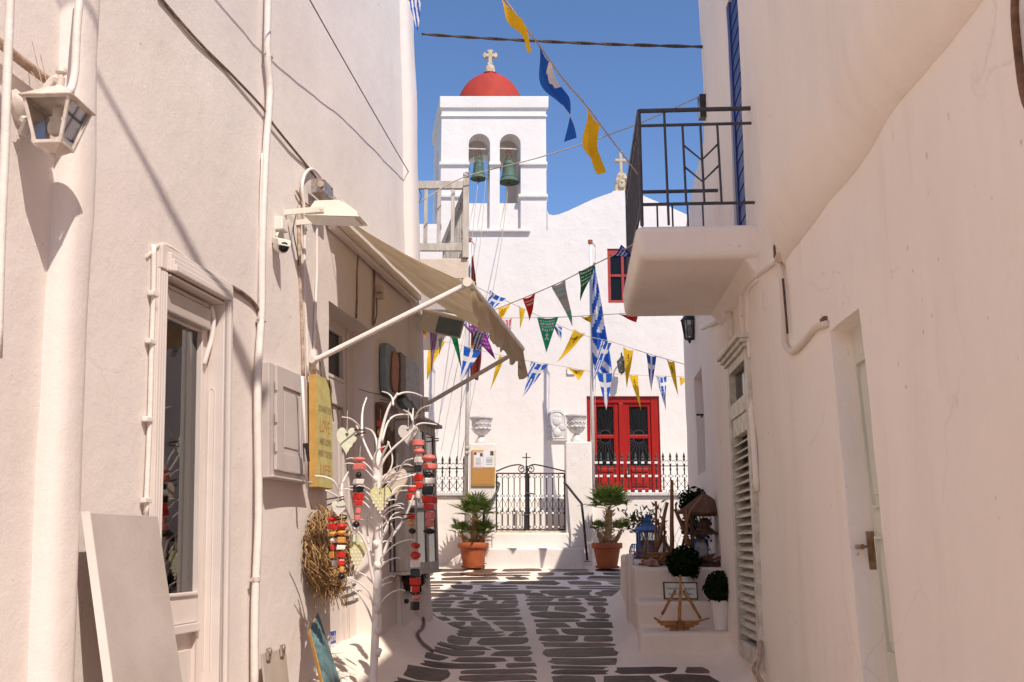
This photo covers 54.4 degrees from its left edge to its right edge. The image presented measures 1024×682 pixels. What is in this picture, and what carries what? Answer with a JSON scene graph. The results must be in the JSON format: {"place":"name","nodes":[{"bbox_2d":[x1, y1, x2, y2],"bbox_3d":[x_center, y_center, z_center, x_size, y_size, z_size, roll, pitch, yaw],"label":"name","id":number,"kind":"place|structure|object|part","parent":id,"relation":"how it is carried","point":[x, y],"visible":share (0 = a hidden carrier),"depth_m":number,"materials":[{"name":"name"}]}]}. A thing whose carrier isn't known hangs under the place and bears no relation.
{"place":"outdoors","nodes":[
{"label":"outdoors","id":0,"kind":"place"},
{"bbox_2d":[460,572,496,574],"bbox_3d":[-0.493,3.387,14.516,0.540,0.027,0.540,0,-12,0],"label":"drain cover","id":1,"kind":"object","parent":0,"point":[477,573],"visible":1,"depth_m":14.33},
{"bbox_2d":[311,565,756,681],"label":"street","id":2,"kind":"structure","parent":0,"point":[534,625],"depth_m":8.79,"materials":[{"name":"stone"}]},
{"bbox_2d":[81,511,181,681],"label":"leaning board","id":3,"kind":"object","parent":2,"relation":"on","point":[136,636],"visible":1,"depth_m":4.20,"materials":[{"name":"white paint"}]},
{"bbox_2d":[260,644,288,681],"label":"leaning plate","id":4,"kind":"object","parent":2,"relation":"on","point":[274,665],"visible":1,"depth_m":5.84,"materials":[{"name":"wood"}]},
{"bbox_2d":[308,612,339,681],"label":"painted board","id":5,"kind":"object","parent":2,"relation":"on","point":[325,664],"visible":1,"depth_m":6.12,"materials":[{"name":"teal paint"}]},
{"bbox_2d":[315,391,438,681],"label":"twig tree","id":6,"kind":"object","parent":2,"relation":"on","point":[378,552],"visible":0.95,"depth_m":6.13,"materials":[{"name":"white wood"}]},
{"bbox_2d":[327,505,337,566],"bbox_3d":[-1.101,1.196,6.115,0.079,0.377,0.064,0,-12,0],"label":"bead string","id":7,"kind":"object","parent":6,"relation":"hanging from","point":[332,519],"visible":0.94,"depth_m":6.09,"materials":[{"name":"ceramic"}]},
{"bbox_2d":[332,484,345,515],"bbox_3d":[-1.065,0.976,6.118,0.085,0.195,0.021,2,-12,-11],"label":"heart","id":8,"kind":"object","parent":6,"relation":"hanging from","point":[338,507],"visible":1,"depth_m":6.10,"materials":[{"name":"wood"}]},
{"bbox_2d":[336,512,346,580],"bbox_3d":[-1.038,1.246,6.040,0.063,0.414,0.063,0,-12,0],"label":"bead string","id":9,"kind":"object","parent":6,"relation":"hanging from","point":[341,554],"visible":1,"depth_m":6.02,"materials":[{"name":"wood"}]},
{"bbox_2d":[336,410,356,454],"bbox_3d":[-1.034,0.575,6.230,0.126,0.283,0.018,3,-12,-14],"label":"heart","id":10,"kind":"object","parent":6,"relation":"hanging from","point":[345,442],"visible":1,"depth_m":6.21,"materials":[{"name":"wood"}]},
{"bbox_2d":[350,529,362,543],"bbox_3d":[-0.961,1.188,6.157,0.082,0.194,0.018,4,-12,-17],"label":"heart","id":11,"kind":"object","parent":6,"relation":"hanging from","point":[353,537],"visible":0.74,"depth_m":6.14,"materials":[{"name":"wood"}]},
{"bbox_2d":[349,527,365,571],"bbox_3d":[-0.946,1.266,6.100,0.097,0.289,0.021,4,-12,-17],"label":"heart","id":12,"kind":"object","parent":6,"relation":"hanging from","point":[357,552],"visible":0.99,"depth_m":6.08,"materials":[{"name":"wood"}]},
{"bbox_2d":[352,446,365,528],"bbox_3d":[-0.937,0.892,6.075,0.073,0.505,0.075,-3,-12,14],"label":"bead string","id":13,"kind":"object","parent":6,"relation":"hanging from","point":[357,498],"visible":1,"depth_m":6.05,"materials":[{"name":"ceramic"}]},
{"bbox_2d":[370,469,390,513],"bbox_3d":[-0.805,0.921,6.099,0.125,0.270,0.021,2,-12,-11],"label":"heart","id":14,"kind":"object","parent":6,"relation":"hanging from","point":[379,502],"visible":1,"depth_m":6.08,"materials":[{"name":"wood"}]},
{"bbox_2d":[386,452,407,498],"bbox_3d":[-0.734,0.859,6.356,0.144,0.301,0.018,-4,-12,17],"label":"heart","id":15,"kind":"object","parent":6,"relation":"hanging from","point":[399,483],"visible":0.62,"depth_m":6.34,"materials":[{"name":"wood"}]},
{"bbox_2d":[398,408,417,445],"bbox_3d":[-0.659,0.546,6.318,0.133,0.238,0.018,-4,-12,20],"label":"heart","id":16,"kind":"object","parent":6,"relation":"hanging from","point":[403,432],"visible":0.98,"depth_m":6.30,"materials":[{"name":"wood"}]},
{"bbox_2d":[406,487,415,533],"bbox_3d":[-0.634,1.035,6.269,0.064,0.369,0.054,0,-12,0],"label":"bead string","id":17,"kind":"object","parent":6,"relation":"hanging from","point":[411,510],"visible":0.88,"depth_m":6.25,"materials":[{"name":"ceramic"}]},
{"bbox_2d":[409,532,420,610],"bbox_3d":[-0.634,1.508,6.532,0.077,0.511,0.076,0,-12,0],"label":"bead string","id":18,"kind":"object","parent":6,"relation":"hanging from","point":[415,581],"visible":1,"depth_m":6.50,"materials":[{"name":"wood"}]},
{"bbox_2d":[412,429,423,498],"bbox_3d":[-0.650,0.846,6.867,0.089,0.482,0.086,0,-12,0],"label":"bead string","id":19,"kind":"object","parent":6,"relation":"hanging from","point":[418,460],"visible":0.94,"depth_m":6.84,"materials":[{"name":"wood"}]},
{"bbox_2d":[422,454,437,533],"bbox_3d":[-0.543,0.974,6.537,0.109,0.606,0.104,0,-12,0],"label":"bead string","id":20,"kind":"object","parent":6,"relation":"hanging from","point":[429,516],"visible":1,"depth_m":6.50,"materials":[{"name":"ceramic"}]},
{"bbox_2d":[416,617,433,652],"bbox_3d":[-0.796,2.567,8.795,0.124,0.261,0.987,2,-12,-10],"label":"hose","id":21,"kind":"object","parent":2,"relation":"on","point":[424,644],"visible":0.99,"depth_m":8.54,"materials":[{"name":"black rubber"}]},
{"bbox_2d":[447,490,500,567],"bbox_3d":[-0.579,2.880,15.327,0.950,1.195,0.873,0,-12,0],"label":"potted palm","id":22,"kind":"object","parent":2,"relation":"on","point":[473,551],"visible":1,"depth_m":15.25,"materials":[{"name":"plant"}]},
{"bbox_2d":[483,498,584,568],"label":"church steps","id":23,"kind":"structure","parent":2,"relation":"on","point":[530,549],"depth_m":15.68,"materials":[{"name":"white paint"}]},
{"bbox_2d":[419,49,687,498],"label":"church","id":24,"kind":"structure","parent":2,"relation":"on","point":[491,114],"depth_m":17.92,"materials":[{"name":"white paint"}]},
{"bbox_2d":[470,150,486,182],"bbox_3d":[-0.627,-3.295,18.662,0.316,0.696,0.316,0,-12,0],"label":"bell","id":25,"kind":"object","parent":24,"relation":"hanging from","point":[479,167],"visible":0.96,"depth_m":18.58,"materials":[{"name":"green metal"}]},
{"bbox_2d":[441,171,486,449],"bbox_3d":[-0.766,-0.703,17.403,0.188,5.344,1.542,-6,-13,28],"label":"bell rope","id":26,"kind":"object","parent":25,"relation":"hanging from","point":[465,327],"visible":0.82,"depth_m":17.16,"materials":[{"name":"white fabric"}]},
{"bbox_2d":[457,184,477,462],"bbox_3d":[-0.746,-0.515,17.374,0.041,5.382,1.444,-2,-12,10],"label":"bell rope","id":27,"kind":"object","parent":25,"relation":"hanging from","point":[465,331],"visible":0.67,"depth_m":16.90,"materials":[{"name":"white fabric"}]},
{"bbox_2d":[500,150,518,185],"bbox_3d":[-0.057,-3.255,18.654,0.392,0.757,0.392,0,-12,0],"label":"bell","id":28,"kind":"object","parent":24,"relation":"hanging from","point":[508,177],"visible":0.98,"depth_m":18.56,"materials":[{"name":"green metal"}]},
{"bbox_2d":[460,189,507,460],"bbox_3d":[-0.403,-0.505,17.346,0.126,5.270,1.618,-6,-13,28],"label":"bell rope","id":29,"kind":"object","parent":28,"relation":"hanging from","point":[493,289],"visible":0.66,"depth_m":17.60,"materials":[{"name":"white fabric"}]},
{"bbox_2d":[607,249,626,302],"bbox_3d":[2.017,-1.179,18.155,0.553,1.021,0.066,0,-12,0],"label":"window","id":30,"kind":"structure","parent":24,"relation":"in","point":[617,265],"depth_m":18.14,"materials":[{"name":"red wood"}]},
{"bbox_2d":[617,353,624,374],"bbox_3d":[1.929,0.415,17.624,0.176,0.411,0.337,0,-12,0],"label":"black lantern","id":31,"kind":"object","parent":24,"relation":"attached to","point":[621,367],"visible":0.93,"depth_m":17.51,"materials":[{"name":"metal"}]},
{"bbox_2d":[587,396,660,491],"bbox_3d":[1.965,1.864,17.562,1.286,1.778,0.139,0,-12,0],"label":"door","id":32,"kind":"structure","parent":24,"relation":"in","point":[624,427],"depth_m":17.60,"materials":[{"name":"red paint"}]},
{"bbox_2d":[437,442,689,565],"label":"terrace wall","id":33,"kind":"structure","parent":2,"relation":"on","point":[578,466],"depth_m":15.91,"materials":[{"name":"white paint"}]},
{"bbox_2d":[436,456,464,491],"bbox_3d":[-1.012,2.196,16.187,0.598,0.658,0.042,0,-12,0],"label":"iron fence","id":34,"kind":"object","parent":33,"relation":"on","point":[449,468],"visible":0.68,"depth_m":16.19,"materials":[{"name":"metal"}]},
{"bbox_2d":[464,237,474,494],"bbox_3d":[-0.699,0.363,16.376,0.144,4.306,0.080,0,-12,0],"label":"flagpole","id":35,"kind":"object","parent":33,"relation":"on","point":[467,418],"visible":0.64,"depth_m":16.18,"materials":[{"name":"metal"}]},
{"bbox_2d":[465,446,468,455],"bbox_3d":[-0.726,1.769,16.060,0.074,0.163,0.075,0,-12,0],"label":"rope knot","id":36,"kind":"object","parent":35,"relation":"attached to","point":[466,452],"visible":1,"depth_m":16.04,"materials":[{"name":"white fabric"}]},
{"bbox_2d":[470,255,481,379],"bbox_3d":[-0.597,-0.394,16.403,0.162,2.147,0.207,3,-12,-14],"label":"flag","id":37,"kind":"object","parent":35,"relation":"hanging from","point":[475,367],"visible":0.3,"depth_m":16.31,"materials":[{"name":"multicoloured fabric"}]},
{"bbox_2d":[470,416,492,442],"bbox_3d":[-0.501,1.465,16.285,0.386,0.428,0.386,0,-12,0],"label":"stone urn","id":38,"kind":"object","parent":33,"relation":"on","point":[481,428],"visible":0.98,"depth_m":16.18,"materials":[{"name":"stone"}]},
{"bbox_2d":[471,450,494,485],"bbox_3d":[-0.458,2.030,15.922,0.376,0.578,0.044,0,-12,0],"label":"notice board","id":39,"kind":"object","parent":33,"relation":"attached to","point":[483,467],"visible":1,"depth_m":15.91,"materials":[{"name":"brown wood"}]},
{"bbox_2d":[482,481,499,563],"bbox_3d":[-0.329,2.823,15.600,0.129,1.297,0.539,-6,-13,26],"label":"handrail","id":40,"kind":"object","parent":33,"relation":"attached to","point":[495,493],"visible":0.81,"depth_m":15.69,"materials":[{"name":"black metal"}]},
{"bbox_2d":[496,453,565,530],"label":"iron gate","id":41,"kind":"structure","parent":33,"relation":"attached to","point":[527,512],"depth_m":16.06,"materials":[{"name":"metal"}]},
{"bbox_2d":[565,414,586,441],"bbox_3d":[1.053,1.436,16.291,0.361,0.437,0.361,0,-12,0],"label":"stone urn","id":42,"kind":"object","parent":33,"relation":"on","point":[576,426],"visible":1,"depth_m":16.19,"materials":[{"name":"stone"}]},
{"bbox_2d":[563,482,590,561],"bbox_3d":[0.995,2.820,15.604,0.106,1.242,0.600,9,-15,-38],"label":"handrail","id":43,"kind":"object","parent":33,"relation":"attached to","point":[582,513],"visible":0.99,"depth_m":15.41,"materials":[{"name":"black metal"}]},
{"bbox_2d":[588,239,595,494],"bbox_3d":[1.337,0.381,16.373,0.148,4.270,0.080,0,-12,0],"label":"flagpole","id":44,"kind":"object","parent":33,"relation":"on","point":[592,430],"visible":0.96,"depth_m":16.27,"materials":[{"name":"metal"}]},
{"bbox_2d":[592,263,611,373],"bbox_3d":[1.476,-0.361,16.401,0.315,1.964,0.200,0,-12,0],"label":"flag","id":45,"kind":"object","parent":44,"relation":"hanging from","point":[598,328],"visible":0.81,"depth_m":16.37,"materials":[{"name":"blue fabric"}]},
{"bbox_2d":[592,452,687,495],"bbox_3d":[2.144,2.159,16.195,1.680,0.700,0.042,0,-12,0],"label":"iron fence","id":46,"kind":"object","parent":33,"relation":"on","point":[635,475],"visible":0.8,"depth_m":16.20,"materials":[{"name":"metal"}]},
{"bbox_2d":[579,480,633,567],"bbox_3d":[1.486,2.810,15.280,0.952,1.321,0.923,-6,-13,27],"label":"potted palm","id":47,"kind":"object","parent":2,"relation":"on","point":[606,548],"visible":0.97,"depth_m":15.19,"materials":[{"name":"plant"}]},
{"bbox_2d":[620,554,731,653],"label":"stepped block","id":48,"kind":"structure","parent":2,"relation":"on","point":[641,588],"depth_m":8.66,"materials":[{"name":"paint"}]},
{"bbox_2d":[629,544,643,558],"bbox_3d":[1.345,2.272,10.763,0.163,0.159,0.163,0,-12,0],"label":"blue basket light","id":49,"kind":"object","parent":48,"relation":"on","point":[633,549],"visible":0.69,"depth_m":10.72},
{"bbox_2d":[617,499,666,553],"bbox_3d":[1.561,2.203,11.790,0.534,0.646,0.448,-8,-14,33],"label":"olive bush","id":50,"kind":"object","parent":48,"relation":"on","point":[634,517],"visible":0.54,"depth_m":11.78,"materials":[{"name":"green plant"}]},
{"bbox_2d":[632,514,658,553],"bbox_3d":[1.512,2.168,11.090,0.324,0.471,0.324,5,-12,-22],"label":"blue lantern","id":51,"kind":"object","parent":48,"relation":"on","point":[642,528],"visible":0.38,"depth_m":11.05,"materials":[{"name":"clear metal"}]},
{"bbox_2d":[634,501,669,559],"bbox_3d":[1.431,1.885,9.827,0.474,0.601,0.058,0,-12,0],"label":"wooden ship","id":52,"kind":"object","parent":48,"relation":"on","point":[655,539],"visible":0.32,"depth_m":9.81},
{"bbox_2d":[638,555,668,566],"bbox_3d":[1.374,2.072,9.374,0.352,0.124,0.412,0,-12,0],"label":"driftwood pile","id":53,"kind":"object","parent":48,"relation":"on","point":[652,562],"visible":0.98,"depth_m":9.22,"materials":[{"name":"brown wood"}]},
{"bbox_2d":[649,521,676,551],"bbox_3d":[1.555,2.005,10.108,0.448,0.461,0.056,0,-12,0],"label":"wooden ship","id":54,"kind":"object","parent":48,"relation":"on","point":[664,536],"visible":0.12,"depth_m":10.10,"materials":[{"name":"brown wood"}]},
{"bbox_2d":[658,536,669,551],"bbox_3d":[1.579,2.142,10.279,0.136,0.250,0.133,0,-12,0],"label":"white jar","id":55,"kind":"object","parent":48,"relation":"on","point":[661,548],"visible":0.19,"depth_m":10.25,"materials":[{"name":"ceramic"}]},
{"bbox_2d":[638,480,710,559],"bbox_3d":[1.557,1.747,9.608,0.697,0.801,0.072,0,-12,0],"label":"wooden ship","id":56,"kind":"object","parent":48,"relation":"on","point":[655,554],"visible":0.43,"depth_m":9.58},
{"bbox_2d":[663,582,697,599],"bbox_3d":[1.482,2.197,8.757,0.305,0.154,0.044,0,-12,-2],"label":"framed sign","id":57,"kind":"object","parent":48,"relation":"on","point":[691,588],"visible":0.76,"depth_m":8.75,"materials":[{"name":"white paper"}]},
{"bbox_2d":[654,575,709,629],"bbox_3d":[1.439,2.222,8.463,0.479,0.456,0.057,0,-12,0],"label":"wooden ship","id":58,"kind":"object","parent":48,"relation":"on","point":[679,624],"visible":1,"depth_m":8.43,"materials":[{"name":"brown wood"}]},
{"bbox_2d":[665,544,702,581],"bbox_3d":[1.545,2.073,8.951,0.345,0.482,0.321,0,-12,0],"label":"topiary ball","id":59,"kind":"object","parent":48,"relation":"on","point":[687,560],"visible":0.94,"depth_m":8.87,"materials":[{"name":"green plant"}]},
{"bbox_2d":[660,509,715,559],"bbox_3d":[1.653,1.849,9.377,0.531,0.521,0.061,0,-12,0],"label":"wooden ship","id":60,"kind":"object","parent":48,"relation":"on","point":[695,535],"visible":0.3,"depth_m":9.37},
{"bbox_2d":[675,486,711,548],"bbox_3d":[2.022,1.891,10.403,0.486,0.792,1.156,0,-12,0],"label":"dark bush","id":61,"kind":"object","parent":48,"relation":"on","point":[692,495],"visible":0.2,"depth_m":10.79,"materials":[{"name":"green plant"}]},
{"bbox_2d":[676,516,713,553],"bbox_3d":[1.771,1.869,9.729,0.501,0.601,0.058,0,-12,0],"label":"wooden ship","id":62,"kind":"object","parent":48,"relation":"on","point":[683,541],"visible":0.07,"depth_m":9.72,"materials":[{"name":"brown wood"}]},
{"bbox_2d":[677,491,720,565],"bbox_3d":[1.828,1.772,9.444,0.480,0.694,0.506,-5,-12,22],"label":"wooden lantern","id":63,"kind":"object","parent":48,"relation":"on","point":[703,504],"visible":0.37,"depth_m":9.35,"materials":[{"name":"brown wood"}]},
{"bbox_2d":[699,555,720,566],"bbox_3d":[1.740,2.041,9.237,0.466,0.126,0.264,0,-12,0],"label":"driftwood heap","id":64,"kind":"object","parent":48,"relation":"on","point":[709,560],"visible":0.55,"depth_m":9.20,"materials":[{"name":"brown wood"}]},
{"bbox_2d":[702,570,728,630],"bbox_3d":[1.770,2.206,8.494,0.305,0.499,0.286,0,-12,0],"label":"potted plant","id":65,"kind":"object","parent":48,"relation":"on","point":[715,589],"visible":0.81,"depth_m":8.41,"materials":[{"name":"green plant"}]},
{"bbox_2d":[414,0,703,223],"label":"sky","id":66,"kind":"structure","parent":0,"point":[615,82],"materials":[{"name":"blue"}]},
{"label":"ground","id":67,"kind":"structure","parent":0,"visible":0},
{"bbox_2d":[0,0,432,681],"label":"shop building","id":68,"kind":"structure","parent":67,"relation":"on","point":[162,300],"depth_m":5.34,"materials":[{"name":"paint"}]},
{"bbox_2d":[11,41,95,160],"bbox_3d":[-1.841,-0.955,3.941,0.314,0.508,0.221,0,-12,0],"label":"wall lantern","id":69,"kind":"object","parent":68,"relation":"attached to","point":[35,110],"depth_m":3.91,"materials":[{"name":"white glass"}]},
{"bbox_2d":[162,314,207,681],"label":"door","id":70,"kind":"structure","parent":68,"relation":"in","point":[183,511],"depth_m":5.23,"materials":[{"name":"paint"}]},
{"bbox_2d":[272,216,290,252],"bbox_3d":[-1.510,-0.686,6.497,0.111,0.278,0.243,4,-12,-20],"label":"security camera","id":71,"kind":"object","parent":68,"relation":"attached to","point":[280,245],"visible":1,"depth_m":6.44,"materials":[{"name":"white plastic"}]},
{"bbox_2d":[262,362,312,484],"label":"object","id":72,"kind":"object","parent":68,"relation":"attached to","point":[282,440],"visible":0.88,"depth_m":6.24,"materials":[{"name":"grey paint"}]},
{"bbox_3d":[-1.420,0.518,6.393,0.051,0.656,0.535,-2,-12,9],"label":"door","id":73,"kind":"part","parent":72,"relation":"part of","materials":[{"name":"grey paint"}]},
{"bbox_2d":[301,376,309,488],"bbox_3d":[-1.342,0.589,6.435,0.038,0.723,0.114,-5,-13,25],"label":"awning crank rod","id":74,"kind":"object","parent":72,"relation":"hanging from","point":[306,457],"visible":1,"depth_m":6.43,"materials":[{"name":"white paint"}]},
{"bbox_2d":[309,361,333,489],"bbox_3d":[-1.336,0.571,6.957,0.102,0.911,0.330,-2,-12,9],"label":"canvas sign","id":75,"kind":"object","parent":68,"relation":"hanging from","point":[320,428],"visible":0.99,"depth_m":6.86,"materials":[{"name":"yellow fabric"}]},
{"bbox_2d":[311,178,332,199],"bbox_3d":[-1.377,-1.099,7.237,0.107,0.108,0.245,-2,-12,9],"label":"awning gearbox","id":76,"kind":"object","parent":68,"relation":"attached to","point":[321,188],"visible":0.99,"depth_m":7.16,"materials":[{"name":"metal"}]},
{"bbox_2d":[284,199,367,225],"bbox_3d":[-1.263,-0.866,6.784,0.534,0.148,0.230,-2,-12,9],"label":"floodlight","id":77,"kind":"object","parent":68,"relation":"attached to","point":[331,212],"visible":1,"depth_m":6.70,"materials":[{"name":"beige metal"}]},
{"bbox_2d":[301,504,360,613],"bbox_3d":[-1.231,1.468,6.753,0.283,0.718,0.638,-2,-12,12],"label":"straw wreath","id":78,"kind":"object","parent":68,"relation":"attached to","point":[323,573],"visible":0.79,"depth_m":6.60,"materials":[{"name":"beige wicker"}]},
{"bbox_2d":[330,406,343,646],"bbox_3d":[-1.426,1.521,7.607,0.149,2.111,0.775,-2,-12,9],"label":"entrance door","id":79,"kind":"structure","parent":68,"relation":"in","point":[336,616],"depth_m":7.84,"materials":[{"name":"paint"}]},
{"bbox_2d":[309,0,419,190],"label":"overhead cable","id":80,"kind":"object","parent":68,"relation":"attached to","point":[356,82],"visible":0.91,"depth_m":8.06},
{"bbox_2d":[376,402,397,489],"bbox_3d":[-1.073,0.921,8.623,0.110,0.733,0.451,-2,-12,9],"label":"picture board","id":81,"kind":"object","parent":68,"relation":"attached to","point":[389,436],"visible":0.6,"depth_m":8.49,"materials":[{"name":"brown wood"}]},
{"bbox_2d":[380,343,419,410],"bbox_3d":[-1.024,0.353,9.180,0.094,0.506,1.098,-2,-12,9],"label":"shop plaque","id":82,"kind":"object","parent":68,"relation":"attached to","point":[399,372],"visible":0.91,"depth_m":9.06,"materials":[{"name":"grey wood"}]},
{"bbox_2d":[396,576,413,625],"bbox_3d":[-0.934,2.357,8.879,0.099,0.521,0.460,-2,-12,9],"label":"meter door","id":83,"kind":"structure","parent":68,"relation":"in","point":[405,615],"depth_m":8.73,"materials":[{"name":"white paint"}]},
{"bbox_2d":[408,0,420,29],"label":"bunting","id":84,"kind":"object","parent":68,"relation":"hanging from","point":[415,5],"visible":1,"depth_m":6.83,"materials":[{"name":"fabric"}]},
{"bbox_2d":[389,414,441,583],"bbox_3d":[-0.883,1.441,8.976,0.330,1.462,0.912,-2,-12,9],"label":"showcase","id":85,"kind":"object","parent":68,"relation":"attached to","point":[427,550],"visible":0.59,"depth_m":8.69,"materials":[{"name":"brown wood"}]},
{"bbox_2d":[402,573,429,594],"bbox_3d":[-0.868,2.001,8.965,0.176,0.562,0.566,-2,-12,11],"label":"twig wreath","id":86,"kind":"object","parent":68,"relation":"attached to","point":[407,586],"visible":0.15,"depth_m":8.82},
{"bbox_2d":[309,225,527,411],"bbox_3d":[-0.655,-0.178,8.388,1.196,1.295,2.952,-2,-12,9],"label":"awning","id":87,"kind":"object","parent":68,"relation":"attached to","point":[409,278],"visible":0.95,"depth_m":8.20,"materials":[{"name":"fabric"}]},
{"bbox_2d":[375,409,383,452],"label":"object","id":88,"kind":"object","parent":87,"relation":"hanging from","point":[379,422],"visible":0.33,"depth_m":8.00,"materials":[{"name":"wood"}]},
{"bbox_2d":[416,309,464,338],"bbox_3d":[-0.707,-0.168,9.806,0.499,0.285,0.330,0,-12,0],"label":"floodlight","id":89,"kind":"object","parent":68,"relation":"attached to","point":[442,323],"visible":0.84,"depth_m":9.73,"materials":[{"name":"beige metal"}]},
{"bbox_2d":[418,172,469,349],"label":"balcony","id":90,"kind":"structure","parent":67,"relation":"on","point":[453,246],"depth_m":10.76,"materials":[{"name":"paint"}]},
{"bbox_2d":[423,321,495,373],"bbox_3d":[-0.536,0.053,11.063,1.256,0.768,0.310,9,-14,-36],"label":"bunting","id":91,"kind":"object","parent":90,"relation":"hanging from","point":[485,343],"visible":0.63,"depth_m":11.02,"materials":[{"name":"fabric"}]},
{"bbox_2d":[427,341,684,408],"bbox_3d":[0.600,0.438,14.124,4.160,1.066,0.166,3,-12,-13],"label":"bunting","id":92,"kind":"object","parent":90,"relation":"hanging from","point":[470,358],"visible":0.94,"depth_m":14.11,"materials":[{"name":"fabric"}]},
{"bbox_2d":[503,313,637,351],"bbox_3d":[0.396,-0.118,11.022,2.160,0.513,0.107,2,-12,-12],"label":"bunting","id":93,"kind":"object","parent":90,"relation":"hanging from","point":[547,326],"visible":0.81,"depth_m":11.04,"materials":[{"name":"fabric"}]},
{"bbox_2d":[683,140,720,566],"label":"white house","id":94,"kind":"structure","parent":67,"relation":"on","point":[700,413],"depth_m":10.95,"materials":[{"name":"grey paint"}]},
{"bbox_2d":[474,280,682,396],"bbox_3d":[0.839,0.035,12.555,3.360,1.211,0.381,6,-13,-28],"label":"bunting","id":95,"kind":"object","parent":94,"relation":"hanging from","point":[494,300],"visible":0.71,"depth_m":12.82,"materials":[{"name":"fabric"}]},
{"bbox_2d":[680,316,694,343],"bbox_3d":[2.060,-0.203,11.573,0.207,0.474,0.175,0,-12,0],"label":"black lantern","id":96,"kind":"object","parent":94,"relation":"attached to","point":[689,331],"visible":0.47,"depth_m":11.53,"materials":[{"name":"metal"}]},
{"bbox_2d":[623,0,1023,681],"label":"corner house","id":97,"kind":"structure","parent":67,"relation":"on","point":[845,268],"depth_m":4.47,"materials":[{"name":"paint"}]},
{"bbox_2d":[473,244,632,352],"bbox_3d":[0.284,-0.318,8.623,0.166,0.535,2.562,7,-14,-32],"label":"bunting","id":98,"kind":"object","parent":97,"relation":"hanging from","point":[560,291],"visible":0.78,"depth_m":8.43,"materials":[{"name":"fabric"}]},
{"bbox_2d":[419,97,697,202],"bbox_3d":[0.503,-1.850,10.210,2.995,0.690,0.518,-5,-12,21],"label":"overhead cable","id":99,"kind":"object","parent":97,"relation":"attached to","point":[551,153],"visible":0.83,"depth_m":10.52,"materials":[{"name":"rubber"}]},
{"bbox_2d":[421,33,702,48],"bbox_3d":[0.448,-3.052,10.112,2.965,0.652,0.034,-4,-12,17],"label":"overhead cable","id":100,"kind":"object","parent":97,"relation":"attached to","point":[570,42],"visible":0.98,"depth_m":10.05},
{"bbox_2d":[502,0,637,174],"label":"bunting","id":101,"kind":"object","parent":97,"relation":"hanging from","point":[551,86],"visible":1,"depth_m":4.71,"materials":[{"name":"fabric"}]},
{"bbox_2d":[697,94,706,120],"bbox_3d":[1.804,-2.214,9.431,0.075,0.240,0.114,1,-12,-3],"label":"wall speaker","id":102,"kind":"object","parent":97,"relation":"attached to","point":[701,102],"depth_m":9.39},
{"bbox_2d":[851,324,898,681],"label":"door","id":103,"kind":"structure","parent":97,"relation":"in","point":[875,547],"depth_m":4.60,"materials":[{"name":"white paint"}]},
{"bbox_2d":[1010,0,1023,107],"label":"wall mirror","id":104,"kind":"object","parent":97,"relation":"attached to","point":[1017,16],"depth_m":2.79,"materials":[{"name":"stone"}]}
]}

